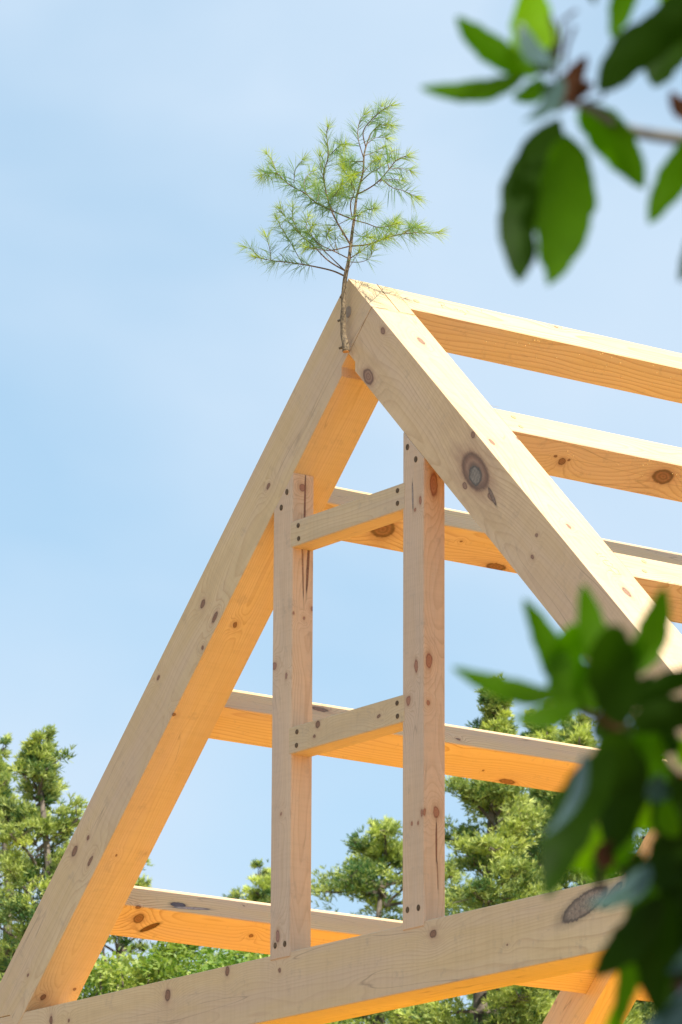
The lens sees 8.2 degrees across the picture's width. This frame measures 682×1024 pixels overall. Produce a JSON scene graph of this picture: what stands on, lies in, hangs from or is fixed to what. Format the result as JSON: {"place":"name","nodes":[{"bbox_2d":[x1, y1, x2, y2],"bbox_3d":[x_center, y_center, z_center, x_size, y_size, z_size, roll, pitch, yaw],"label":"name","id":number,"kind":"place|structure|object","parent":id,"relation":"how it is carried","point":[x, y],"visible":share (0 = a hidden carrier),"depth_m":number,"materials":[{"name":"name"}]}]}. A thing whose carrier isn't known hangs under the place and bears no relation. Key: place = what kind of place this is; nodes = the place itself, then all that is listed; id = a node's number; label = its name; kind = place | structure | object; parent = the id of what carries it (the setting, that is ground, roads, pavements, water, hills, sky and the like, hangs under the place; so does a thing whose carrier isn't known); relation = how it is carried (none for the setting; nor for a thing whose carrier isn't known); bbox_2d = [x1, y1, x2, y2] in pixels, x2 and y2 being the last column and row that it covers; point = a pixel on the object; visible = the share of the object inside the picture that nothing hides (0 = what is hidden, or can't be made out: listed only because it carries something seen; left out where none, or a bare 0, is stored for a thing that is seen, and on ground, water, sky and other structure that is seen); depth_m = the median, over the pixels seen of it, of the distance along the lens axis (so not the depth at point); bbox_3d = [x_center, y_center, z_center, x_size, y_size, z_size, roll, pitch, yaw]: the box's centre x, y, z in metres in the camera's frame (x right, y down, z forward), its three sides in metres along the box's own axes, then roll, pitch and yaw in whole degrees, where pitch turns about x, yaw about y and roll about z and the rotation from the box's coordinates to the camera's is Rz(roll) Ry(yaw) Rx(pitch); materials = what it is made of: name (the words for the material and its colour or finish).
{"place":"outdoors","nodes":[
{"label":"outdoors","id":0,"kind":"place"},
{"bbox_2d":[0,0,681,1023],"label":"sky","id":1,"kind":"structure","parent":0,"point":[148,367],"materials":[{"name":"blue"}]},
{"bbox_2d":[632,729,647,1012],"bbox_3d":[3.029,8.186,48.408,3.834,12.292,4.040,11,-18,-35],"label":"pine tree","id":2,"kind":"object","parent":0,"point":[640,840],"depth_m":49.97,"materials":[{"name":"green plant"}]},
{"bbox_3d":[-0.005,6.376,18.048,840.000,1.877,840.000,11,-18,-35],"label":"ground","id":3,"kind":"structure","parent":0,"visible":0},
{"bbox_2d":[0,732,53,976],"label":"pine tree","id":4,"kind":"object","parent":3,"relation":"on","point":[6,776],"visible":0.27,"depth_m":43.71,"materials":[{"name":"green plant"}]},
{"bbox_2d":[0,723,89,995],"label":"pine tree","id":5,"kind":"object","parent":3,"relation":"on","point":[37,764],"visible":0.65,"depth_m":40.74,"materials":[{"name":"green plant"}]},
{"bbox_2d":[87,858,156,983],"bbox_3d":[-2.121,8.173,44.666,2.328,10.352,2.375,11,-18,-35],"label":"pine tree","id":6,"kind":"object","parent":3,"relation":"on","point":[121,942],"visible":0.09,"depth_m":45.83,"materials":[{"name":"green plant"}]},
{"bbox_2d":[77,941,338,1023],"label":"broadleaf tree","id":7,"kind":"object","parent":3,"relation":"on","point":[147,969],"visible":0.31,"depth_m":37.48,"materials":[{"name":"green plant"}]},
{"bbox_2d":[209,858,270,957],"bbox_3d":[-0.891,9.237,50.537,2.428,11.318,2.510,-5,-16,18],"label":"pine tree","id":8,"kind":"object","parent":3,"relation":"on","point":[261,892],"visible":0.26,"depth_m":51.95,"materials":[{"name":"green plant"}]},
{"bbox_2d":[0,279,681,1023],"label":"timber frame","id":9,"kind":"object","parent":3,"relation":"on","point":[486,463],"visible":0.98,"depth_m":19.93,"materials":[{"name":"brown wood"}]},
{"bbox_2d":[233,93,451,352],"bbox_3d":[-0.067,-1.182,20.184,0.670,1.145,1.418,11,-18,-35],"label":"pine branch","id":10,"kind":"object","parent":9,"relation":"attached to","point":[337,192],"visible":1,"depth_m":20.04,"materials":[{"name":"green plant"}]},
{"bbox_2d":[311,814,470,1023],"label":"pine tree","id":11,"kind":"object","parent":3,"relation":"on","point":[380,850],"visible":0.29,"depth_m":46.84,"materials":[{"name":"green plant"}]},
{"bbox_2d":[331,993,647,1023],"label":"broadleaf tree","id":12,"kind":"object","parent":3,"relation":"on","point":[360,1020],"visible":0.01,"depth_m":57.33,"materials":[{"name":"green plant"}]},
{"bbox_2d":[376,671,629,1023],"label":"pine tree","id":13,"kind":"object","parent":3,"relation":"on","point":[488,852],"visible":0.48,"depth_m":42.31,"materials":[{"name":"green plant"}]},
{"bbox_2d":[462,702,595,998],"bbox_3d":[2.118,7.740,46.592,4.072,12.211,3.524,11,-18,-35],"label":"pine tree","id":14,"kind":"object","parent":3,"relation":"on","point":[549,733],"visible":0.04,"depth_m":47.80,"materials":[{"name":"green plant"}]},
{"bbox_2d":[446,714,652,1023],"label":"pine tree","id":15,"kind":"object","parent":3,"relation":"on","point":[576,730],"visible":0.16,"depth_m":44.62,"materials":[{"name":"green plant"}]},
{"bbox_2d":[419,0,681,285],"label":"rhododendron shrub","id":16,"kind":"object","parent":3,"relation":"on","point":[548,195],"visible":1,"depth_m":3.90,"materials":[{"name":"green plant"}]},
{"bbox_2d":[452,583,681,1023],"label":"rhododendron shrub","id":17,"kind":"object","parent":3,"relation":"on","point":[622,787],"visible":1,"depth_m":3.84,"materials":[{"name":"green plant"}]}
]}

